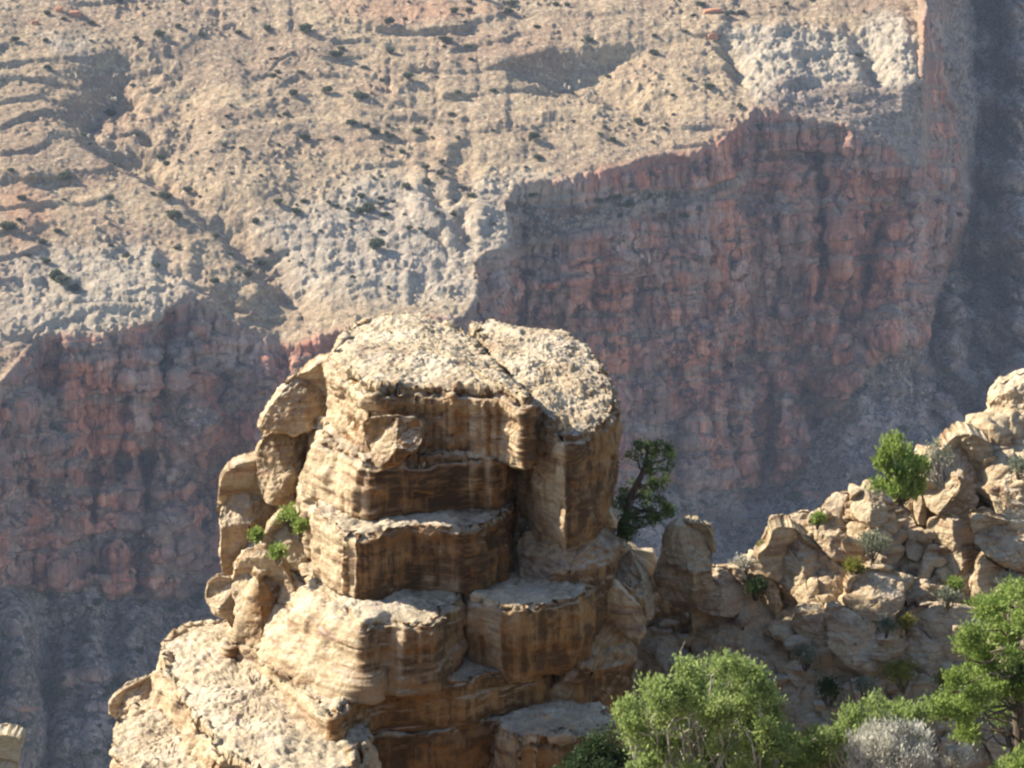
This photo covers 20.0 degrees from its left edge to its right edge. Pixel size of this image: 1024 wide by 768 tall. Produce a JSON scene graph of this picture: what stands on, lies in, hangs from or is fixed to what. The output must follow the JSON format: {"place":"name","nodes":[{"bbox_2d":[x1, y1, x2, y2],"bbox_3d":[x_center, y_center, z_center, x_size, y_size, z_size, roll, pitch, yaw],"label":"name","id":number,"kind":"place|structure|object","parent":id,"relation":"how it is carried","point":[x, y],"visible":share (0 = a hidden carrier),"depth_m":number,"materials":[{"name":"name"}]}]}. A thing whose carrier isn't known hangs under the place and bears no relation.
{"place":"outdoors","nodes":[
{"label":"outdoors","id":0,"kind":"place"},
{"bbox_2d":[0,723,25,767],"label":"pale outcrop","id":1,"kind":"object","parent":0,"point":[12,738],"visible":1,"depth_m":129.36,"materials":[{"name":"stone"}]},
{"bbox_2d":[0,0,1023,767],"bbox_3d":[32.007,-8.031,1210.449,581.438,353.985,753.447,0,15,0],"label":"canyon slope","id":2,"kind":"structure","parent":0,"point":[770,322],"depth_m":1142.63,"materials":[{"name":"stone"}]},
{"bbox_2d":[0,221,18,230],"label":"shrub","id":3,"kind":"object","parent":2,"relation":"on","point":[8,225],"visible":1,"depth_m":1041.63,"materials":[{"name":"green plant"}]},
{"bbox_2d":[48,267,63,279],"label":"shrub","id":4,"kind":"object","parent":2,"relation":"on","point":[53,274],"visible":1,"depth_m":1018.25,"materials":[{"name":"green plant"}]},
{"bbox_2d":[55,274,71,283],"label":"shrub","id":5,"kind":"object","parent":2,"relation":"on","point":[63,279],"visible":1,"depth_m":1014.93,"materials":[{"name":"green plant"}]},
{"bbox_2d":[57,171,71,179],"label":"shrub","id":6,"kind":"object","parent":2,"relation":"on","point":[64,175],"visible":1,"depth_m":1080.22,"materials":[{"name":"green plant"}]},
{"bbox_2d":[167,209,182,219],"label":"shrub","id":7,"kind":"object","parent":2,"relation":"on","point":[173,214],"visible":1,"depth_m":1064.69,"materials":[{"name":"green plant"}]},
{"bbox_2d":[190,591,203,601],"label":"shrub","id":8,"kind":"object","parent":2,"relation":"on","point":[198,597],"visible":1,"depth_m":1027.13,"materials":[{"name":"green plant"}]},
{"bbox_2d":[298,23,313,32],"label":"shrub","id":9,"kind":"object","parent":2,"relation":"on","point":[305,27],"visible":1,"depth_m":1199.71,"materials":[{"name":"green plant"}]},
{"bbox_2d":[352,91,369,97],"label":"shrub","id":10,"kind":"object","parent":2,"relation":"on","point":[360,94],"visible":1,"depth_m":1157.18,"materials":[{"name":"green plant"}]},
{"bbox_2d":[363,202,375,212],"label":"shrub","id":11,"kind":"object","parent":2,"relation":"on","point":[369,206],"visible":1,"depth_m":1089.43,"materials":[{"name":"green plant"}]},
{"bbox_2d":[369,237,385,249],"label":"shrub","id":12,"kind":"object","parent":2,"relation":"on","point":[375,243],"visible":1,"depth_m":1064.90,"materials":[{"name":"green plant"}]},
{"bbox_2d":[703,8,722,13],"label":"boulder","id":13,"kind":"object","parent":2,"relation":"on","point":[713,10],"visible":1,"depth_m":1235.29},
{"bbox_2d":[783,490,801,500],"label":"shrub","id":14,"kind":"object","parent":2,"relation":"on","point":[793,495],"visible":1,"depth_m":1163.83,"materials":[{"name":"green plant"}]},
{"bbox_2d":[618,387,1023,767],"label":"rocky hillside","id":15,"kind":"structure","parent":0,"point":[998,428],"depth_m":62.60,"materials":[{"name":"stone"}]},
{"bbox_2d":[108,312,645,767],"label":"rock pinnacle","id":16,"kind":"object","parent":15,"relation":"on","point":[452,592],"visible":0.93,"depth_m":56.59,"materials":[{"name":"stone"}]},
{"bbox_2d":[108,674,151,718],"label":"boulder","id":17,"kind":"object","parent":16,"relation":"on","point":[125,697],"visible":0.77,"depth_m":58.34,"materials":[{"name":"beige stone"}]},
{"bbox_2d":[205,573,234,627],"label":"boulder","id":18,"kind":"object","parent":16,"relation":"on","point":[219,598],"visible":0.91,"depth_m":58.33,"materials":[{"name":"stone"}]},
{"bbox_2d":[216,451,285,575],"bbox_3d":[-5.388,2.853,60.473,1.741,2.668,1.276,-6,16,-20],"label":"boulder","id":19,"kind":"object","parent":16,"relation":"on","point":[242,506],"visible":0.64,"depth_m":60.18,"materials":[{"name":"stone"}]},
{"bbox_2d":[246,525,265,544],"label":"grass tuft","id":20,"kind":"object","parent":16,"relation":"on","point":[256,533],"visible":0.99,"depth_m":58.60,"materials":[{"name":"green plant"}]},
{"bbox_2d":[265,541,289,565],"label":"grass tuft","id":21,"kind":"object","parent":16,"relation":"on","point":[276,552],"visible":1,"depth_m":57.36,"materials":[{"name":"green plant"}]},
{"bbox_2d":[255,431,308,505],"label":"boulder","id":22,"kind":"object","parent":16,"relation":"on","point":[280,458],"visible":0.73,"depth_m":59.87,"materials":[{"name":"stone"}]},
{"bbox_2d":[262,506,307,571],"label":"boulder","id":23,"kind":"object","parent":16,"relation":"on","point":[278,533],"visible":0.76,"depth_m":58.55,"materials":[{"name":"stone"}]},
{"bbox_2d":[273,501,297,532],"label":"grass tuft","id":24,"kind":"object","parent":16,"relation":"on","point":[288,513],"visible":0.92,"depth_m":58.52,"materials":[{"name":"green plant"}]},
{"bbox_2d":[257,352,329,436],"bbox_3d":[-4.330,0.263,59.875,2.093,1.470,1.249,-7,17,-26],"label":"boulder","id":25,"kind":"object","parent":16,"relation":"on","point":[296,405],"visible":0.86,"depth_m":59.66,"materials":[{"name":"stone"}]},
{"bbox_2d":[290,515,309,541],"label":"grass tuft","id":26,"kind":"object","parent":16,"relation":"on","point":[300,525],"visible":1,"depth_m":57.95,"materials":[{"name":"green plant"}]},
{"bbox_2d":[615,537,655,623],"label":"boulder","id":27,"kind":"object","parent":16,"relation":"on","point":[632,572],"visible":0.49,"depth_m":61.29,"materials":[{"name":"stone"}]},
{"bbox_2d":[612,438,677,544],"bbox_3d":[2.713,2.277,62.121,1.730,2.732,1.595,0,15,0],"label":"leaning conifer","id":28,"kind":"object","parent":16,"relation":"on","point":[625,527],"visible":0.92,"depth_m":62.02,"materials":[{"name":"green plant"}]},
{"bbox_2d":[637,626,690,683],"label":"boulder","id":29,"kind":"object","parent":15,"relation":"on","point":[660,646],"visible":0.6,"depth_m":62.98,"materials":[{"name":"grey stone"}]},
{"bbox_2d":[656,618,683,633],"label":"stone","id":30,"kind":"object","parent":15,"relation":"on","point":[664,623],"visible":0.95,"depth_m":63.55,"materials":[{"name":"stone"}]},
{"bbox_2d":[653,514,716,606],"bbox_3d":[3.800,3.755,62.060,1.349,1.790,1.331,13,19,39],"label":"boulder","id":31,"kind":"object","parent":15,"relation":"on","point":[682,574],"visible":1,"depth_m":61.76,"materials":[{"name":"stone"}]},
{"bbox_2d":[676,634,693,646],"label":"stone","id":32,"kind":"object","parent":15,"relation":"on","point":[687,639],"visible":1,"depth_m":63.09,"materials":[{"name":"beige stone"}]},
{"bbox_2d":[688,559,782,664],"bbox_3d":[5.016,5.130,63.044,2.273,2.058,2.054,-6,16,-20],"label":"boulder","id":33,"kind":"object","parent":15,"relation":"on","point":[752,617],"visible":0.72,"depth_m":62.98,"materials":[{"name":"grey stone"}]},
{"bbox_2d":[697,563,747,616],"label":"boulder","id":34,"kind":"object","parent":33,"relation":"on","point":[728,586],"visible":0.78,"depth_m":62.85,"materials":[{"name":"stone"}]},
{"bbox_2d":[726,552,757,574],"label":"shrub","id":35,"kind":"object","parent":33,"relation":"on","point":[742,562],"visible":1,"depth_m":63.47,"materials":[{"name":"grey plant"}]},
{"bbox_2d":[743,574,768,600],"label":"shrub","id":36,"kind":"object","parent":33,"relation":"on","point":[758,584],"visible":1,"depth_m":62.88,"materials":[{"name":"green plant"}]},
{"bbox_2d":[767,671,804,726],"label":"boulder","id":37,"kind":"object","parent":15,"relation":"on","point":[783,679],"visible":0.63,"depth_m":61.43,"materials":[{"name":"grey stone"}]},
{"bbox_2d":[785,658,809,687],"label":"boulder","id":38,"kind":"object","parent":15,"relation":"on","point":[796,681],"visible":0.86,"depth_m":61.56,"materials":[{"name":"stone"}]},
{"bbox_2d":[782,634,812,651],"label":"stone","id":39,"kind":"object","parent":15,"relation":"on","point":[789,642],"visible":0.77,"depth_m":61.80,"materials":[{"name":"stone"}]},
{"bbox_2d":[789,510,809,523],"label":"boulder","id":40,"kind":"object","parent":15,"relation":"on","point":[799,515],"visible":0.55,"depth_m":64.06,"materials":[{"name":"stone"}]},
{"bbox_2d":[754,513,845,603],"bbox_3d":[6.282,3.966,63.222,2.105,1.858,1.388,10,18,34],"label":"boulder","id":41,"kind":"object","parent":15,"relation":"on","point":[789,551],"visible":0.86,"depth_m":63.08,"materials":[{"name":"stone"}]},
{"bbox_2d":[793,665,816,679],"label":"stone","id":42,"kind":"object","parent":15,"relation":"on","point":[798,671],"visible":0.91,"depth_m":61.45,"materials":[{"name":"stone"}]},
{"bbox_2d":[791,638,819,671],"bbox_3d":[6.177,5.697,61.032,0.618,0.730,0.725,-9,18,-31],"label":"sagebrush","id":43,"kind":"object","parent":15,"relation":"on","point":[805,651],"visible":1,"depth_m":60.97,"materials":[{"name":"green plant"}]},
{"bbox_2d":[791,601,827,648],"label":"boulder","id":44,"kind":"object","parent":15,"relation":"on","point":[807,620],"visible":0.93,"depth_m":61.92,"materials":[{"name":"brown stone"}]},
{"bbox_2d":[807,508,827,528],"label":"shrub","id":45,"kind":"object","parent":15,"relation":"on","point":[819,516],"visible":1,"depth_m":62.98,"materials":[{"name":"green plant"}]},
{"bbox_2d":[804,719,831,732],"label":"stone","id":46,"kind":"object","parent":15,"relation":"on","point":[821,721],"visible":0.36,"depth_m":60.20,"materials":[{"name":"grey stone"}]},
{"bbox_2d":[812,700,829,711],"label":"stone","id":47,"kind":"object","parent":15,"relation":"on","point":[819,705],"visible":0.84,"depth_m":60.66,"materials":[{"name":"stone"}]},
{"bbox_2d":[806,508,849,562],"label":"boulder","id":48,"kind":"object","parent":15,"relation":"on","point":[832,549],"visible":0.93,"depth_m":63.26,"materials":[{"name":"stone"}]},
{"bbox_2d":[815,675,844,707],"bbox_3d":[6.553,6.371,60.217,0.628,0.674,0.616,-10,18,-32],"label":"shrub","id":49,"kind":"object","parent":15,"relation":"on","point":[829,687],"visible":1,"depth_m":60.13,"materials":[{"name":"green plant"}]},
{"bbox_2d":[821,491,849,525],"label":"boulder","id":50,"kind":"object","parent":15,"relation":"on","point":[834,502],"visible":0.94,"depth_m":63.79,"materials":[{"name":"stone"}]},
{"bbox_2d":[823,600,878,673],"bbox_3d":[7.172,5.332,61.286,1.196,1.264,1.628,0,15,0],"label":"boulder","id":51,"kind":"object","parent":15,"relation":"on","point":[845,627],"visible":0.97,"depth_m":61.09,"materials":[{"name":"grey stone"}]},
{"bbox_2d":[851,656,868,666],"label":"stone","id":52,"kind":"object","parent":15,"relation":"on","point":[858,662],"visible":1,"depth_m":60.55,"materials":[{"name":"grey stone"}]},
{"bbox_2d":[850,676,876,707],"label":"boulder","id":53,"kind":"object","parent":15,"relation":"on","point":[858,697],"visible":0.27,"depth_m":60.18,"materials":[{"name":"stone"}]},
{"bbox_2d":[851,675,879,697],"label":"sagebrush","id":54,"kind":"object","parent":15,"relation":"on","point":[864,683],"visible":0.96,"depth_m":59.50,"materials":[{"name":"green plant"}]},
{"bbox_2d":[850,486,887,527],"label":"boulder","id":55,"kind":"object","parent":15,"relation":"on","point":[864,502],"visible":1,"depth_m":62.96,"materials":[{"name":"stone"}]},
{"bbox_2d":[863,619,875,632],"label":"boulder","id":56,"kind":"object","parent":15,"relation":"on","point":[871,624],"visible":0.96,"depth_m":61.19,"materials":[{"name":"stone"}]},
{"bbox_2d":[861,479,885,500],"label":"boulder","id":57,"kind":"object","parent":15,"relation":"on","point":[866,483],"visible":0.51,"depth_m":63.86,"materials":[{"name":"grey stone"}]},
{"bbox_2d":[843,561,905,621],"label":"boulder","id":58,"kind":"object","parent":15,"relation":"on","point":[884,578],"visible":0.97,"depth_m":61.55,"materials":[{"name":"stone"}]},
{"bbox_2d":[842,556,867,578],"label":"shrub","id":59,"kind":"object","parent":58,"relation":"on","point":[854,566],"visible":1,"depth_m":61.71,"materials":[{"name":"green plant"}]},
{"bbox_2d":[853,526,892,563],"bbox_3d":[7.758,3.459,61.952,0.887,0.764,0.696,-5,16,-18],"label":"sagebrush","id":60,"kind":"object","parent":58,"relation":"on","point":[880,542],"visible":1,"depth_m":61.91,"materials":[{"name":"green plant"}]},
{"bbox_2d":[863,551,888,562],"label":"boulder","id":61,"kind":"object","parent":15,"relation":"on","point":[881,557],"visible":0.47,"depth_m":62.71,"materials":[{"name":"beige stone"}]},
{"bbox_2d":[869,652,887,662],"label":"stone","id":62,"kind":"object","parent":15,"relation":"on","point":[878,657],"visible":1,"depth_m":60.59,"materials":[{"name":"beige stone"}]},
{"bbox_2d":[876,634,892,644],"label":"stone","id":63,"kind":"object","parent":15,"relation":"on","point":[881,639],"visible":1,"depth_m":60.98,"materials":[{"name":"stone"}]},
{"bbox_2d":[874,615,898,638],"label":"sagebrush","id":64,"kind":"object","parent":15,"relation":"on","point":[885,623],"visible":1,"depth_m":60.56,"materials":[{"name":"green plant"}]},
{"bbox_2d":[880,521,897,535],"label":"stone","id":65,"kind":"object","parent":15,"relation":"on","point":[890,528],"visible":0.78,"depth_m":63.08,"materials":[{"name":"stone"}]},
{"bbox_2d":[885,682,904,693],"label":"stone","id":66,"kind":"object","parent":15,"relation":"on","point":[893,689],"visible":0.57,"depth_m":60.83,"materials":[{"name":"beige stone"}]},
{"bbox_2d":[864,428,933,507],"bbox_3d":[8.305,1.771,62.154,1.500,1.750,1.690,0,15,0],"label":"skyline bush","id":67,"kind":"object","parent":15,"relation":"on","point":[907,470],"visible":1,"depth_m":61.78,"materials":[{"name":"green plant"}]},
{"bbox_2d":[887,677,913,704],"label":"boulder","id":68,"kind":"object","parent":15,"relation":"on","point":[907,694],"visible":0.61,"depth_m":60.81,"materials":[{"name":"grey stone"}]},
{"bbox_2d":[878,656,924,694],"bbox_3d":[8.062,6.053,60.243,0.946,0.819,0.944,0,15,0],"label":"shrub","id":69,"kind":"object","parent":15,"relation":"on","point":[901,670],"visible":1,"depth_m":60.20,"materials":[{"name":"green plant"}]},
{"bbox_2d":[894,506,916,545],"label":"boulder","id":70,"kind":"object","parent":15,"relation":"on","point":[901,512],"visible":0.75,"depth_m":63.68,"materials":[{"name":"stone"}]},
{"bbox_2d":[897,612,918,637],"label":"shrub","id":71,"kind":"object","parent":15,"relation":"on","point":[906,623],"visible":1,"depth_m":61.12,"materials":[{"name":"green plant"}]},
{"bbox_2d":[904,533,923,561],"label":"boulder","id":72,"kind":"object","parent":15,"relation":"on","point":[914,551],"visible":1,"depth_m":63.17,"materials":[{"name":"beige stone"}]},
{"bbox_2d":[912,493,925,524],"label":"boulder","id":73,"kind":"object","parent":15,"relation":"on","point":[919,507],"visible":0.64,"depth_m":63.60,"materials":[{"name":"stone"}]},
{"bbox_2d":[905,572,935,606],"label":"boulder","id":74,"kind":"object","parent":15,"relation":"on","point":[915,593],"visible":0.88,"depth_m":62.38,"materials":[{"name":"stone"}]},
{"bbox_2d":[880,619,971,677],"bbox_3d":[8.684,5.659,61.498,2.071,1.073,1.022,9,17,30],"label":"boulder","id":75,"kind":"object","parent":15,"relation":"on","point":[921,647],"visible":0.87,"depth_m":61.32,"materials":[{"name":"stone"}]},
{"bbox_2d":[915,529,936,541],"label":"stone","id":76,"kind":"object","parent":15,"relation":"on","point":[926,535],"visible":1,"depth_m":63.16,"materials":[{"name":"stone"}]},
{"bbox_2d":[917,544,939,578],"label":"boulder","id":77,"kind":"object","parent":15,"relation":"on","point":[925,569],"visible":1,"depth_m":62.83,"materials":[{"name":"stone"}]},
{"bbox_2d":[929,555,946,567],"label":"stone","id":78,"kind":"object","parent":15,"relation":"on","point":[938,561],"visible":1,"depth_m":62.80,"materials":[{"name":"stone"}]},
{"bbox_2d":[922,436,956,487],"bbox_3d":[9.324,1.677,62.995,0.957,1.210,0.674,-12,19,-38],"label":"dry shrub","id":79,"kind":"object","parent":15,"relation":"on","point":[938,476],"visible":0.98,"depth_m":62.96,"materials":[{"name":"grey plant"}]},
{"bbox_2d":[929,666,957,698],"bbox_3d":[8.974,6.187,60.033,0.702,0.676,0.781,5,16,19],"label":"shrub","id":80,"kind":"object","parent":15,"relation":"on","point":[939,679],"visible":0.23,"depth_m":59.97,"materials":[{"name":"green plant"}]},
{"bbox_2d":[906,600,984,638],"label":"boulder","id":81,"kind":"object","parent":15,"relation":"on","point":[934,620],"visible":0.66,"depth_m":61.82,"materials":[{"name":"stone"}]},
{"bbox_2d":[932,583,963,612],"bbox_3d":[9.171,4.521,61.562,0.796,0.674,0.808,0,15,0],"label":"sagebrush","id":82,"kind":"object","parent":15,"relation":"on","point":[946,595],"visible":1,"depth_m":61.40,"materials":[{"name":"green plant"}]},
{"bbox_2d":[927,516,975,552],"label":"boulder","id":83,"kind":"object","parent":15,"relation":"on","point":[954,534],"visible":0.94,"depth_m":63.12,"materials":[{"name":"stone"}]},
{"bbox_2d":[923,421,992,523],"bbox_3d":[9.760,1.962,63.832,1.571,1.885,1.796,0,15,0],"label":"boulder","id":84,"kind":"object","parent":15,"relation":"on","point":[972,447],"visible":0.78,"depth_m":63.60,"materials":[{"name":"beige stone"}]},
{"bbox_2d":[948,622,968,636],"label":"stone","id":85,"kind":"object","parent":15,"relation":"on","point":[952,631],"visible":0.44,"depth_m":61.43,"materials":[{"name":"stone"}]},
{"bbox_2d":[938,546,979,577],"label":"boulder","id":86,"kind":"object","parent":15,"relation":"on","point":[963,560],"visible":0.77,"depth_m":62.92,"materials":[{"name":"stone"}]},
{"bbox_2d":[936,730,990,767],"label":"boulder","id":87,"kind":"object","parent":15,"relation":"on","point":[981,759],"visible":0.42,"depth_m":59.73,"materials":[{"name":"stone"}]},
{"bbox_2d":[976,506,994,513],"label":"boulder","id":88,"kind":"object","parent":15,"relation":"on","point":[981,509],"visible":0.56,"depth_m":63.33,"materials":[{"name":"grey stone"}]},
{"bbox_2d":[983,453,1001,513],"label":"boulder","id":89,"kind":"object","parent":15,"relation":"on","point":[996,503],"visible":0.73,"depth_m":63.26,"materials":[{"name":"stone"}]},
{"bbox_2d":[967,511,1023,572],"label":"boulder","id":90,"kind":"object","parent":15,"relation":"on","point":[998,540],"visible":1,"depth_m":62.45,"materials":[{"name":"beige stone"}]},
{"bbox_2d":[984,720,1010,763],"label":"boulder","id":91,"kind":"object","parent":15,"relation":"on","point":[996,750],"visible":0.65,"depth_m":59.47,"materials":[{"name":"beige stone"}]},
{"bbox_2d":[974,551,1023,592],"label":"boulder","id":92,"kind":"object","parent":15,"relation":"on","point":[988,571],"visible":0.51,"depth_m":62.36,"materials":[{"name":"stone"}]},
{"bbox_2d":[986,368,1023,415],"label":"boulder","id":93,"kind":"object","parent":15,"relation":"on","point":[1005,393],"visible":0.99,"depth_m":65.00,"materials":[{"name":"stone"}]},
{"bbox_2d":[990,434,1023,458],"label":"boulder","id":94,"kind":"object","parent":15,"relation":"on","point":[1018,449],"visible":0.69,"depth_m":64.22,"materials":[{"name":"stone"}]},
{"bbox_2d":[995,568,1021,587],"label":"sagebrush","id":95,"kind":"object","parent":15,"relation":"on","point":[1003,576],"visible":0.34,"depth_m":61.38,"materials":[{"name":"green plant"}]},
{"bbox_2d":[999,468,1023,519],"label":"boulder","id":96,"kind":"object","parent":15,"relation":"on","point":[1012,507],"visible":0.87,"depth_m":62.89,"materials":[{"name":"stone"}]},
{"bbox_2d":[1005,455,1023,479],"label":"sagebrush","id":97,"kind":"object","parent":15,"relation":"on","point":[1017,464],"visible":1,"depth_m":62.94,"materials":[{"name":"green plant"}]},
{"bbox_2d":[1007,519,1023,529],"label":"stone","id":98,"kind":"object","parent":15,"relation":"on","point":[1013,524],"visible":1,"depth_m":62.55,"materials":[{"name":"stone"}]},
{"bbox_2d":[943,574,965,592],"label":"shrub","id":99,"kind":"object","parent":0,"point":[955,582],"visible":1,"depth_m":61.68,"materials":[{"name":"green plant"}]},
{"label":"near hillside","id":100,"kind":"structure","parent":0,"visible":0},
{"bbox_2d":[553,718,631,767],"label":"juniper bush","id":101,"kind":"object","parent":100,"relation":"on","point":[594,751],"visible":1,"depth_m":52.82,"materials":[{"name":"green plant"}]},
{"bbox_2d":[603,642,803,767],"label":"juniper bush","id":102,"kind":"object","parent":100,"relation":"on","point":[744,700],"visible":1,"depth_m":48.92,"materials":[{"name":"green plant"}]},
{"bbox_2d":[772,687,934,767],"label":"juniper bush","id":103,"kind":"object","parent":100,"relation":"on","point":[816,747],"visible":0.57,"depth_m":49.93,"materials":[{"name":"green plant"}]},
{"bbox_2d":[840,711,938,767],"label":"sagebrush","id":104,"kind":"object","parent":100,"relation":"on","point":[889,744],"visible":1,"depth_m":48.87,"materials":[{"name":"grey plant"}]},
{"bbox_2d":[938,740,977,767],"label":"sagebrush","id":105,"kind":"object","parent":100,"relation":"on","point":[954,756],"visible":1,"depth_m":49.90,"materials":[{"name":"grey plant"}]},
{"bbox_2d":[915,573,1023,752],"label":"juniper tree","id":106,"kind":"object","parent":100,"relation":"on","point":[982,682],"visible":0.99,"depth_m":51.65,"materials":[{"name":"green plant"}]},
{"bbox_2d":[989,739,1023,767],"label":"juniper bush","id":107,"kind":"object","parent":100,"relation":"on","point":[1016,762],"visible":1,"depth_m":49.86,"materials":[{"name":"green plant"}]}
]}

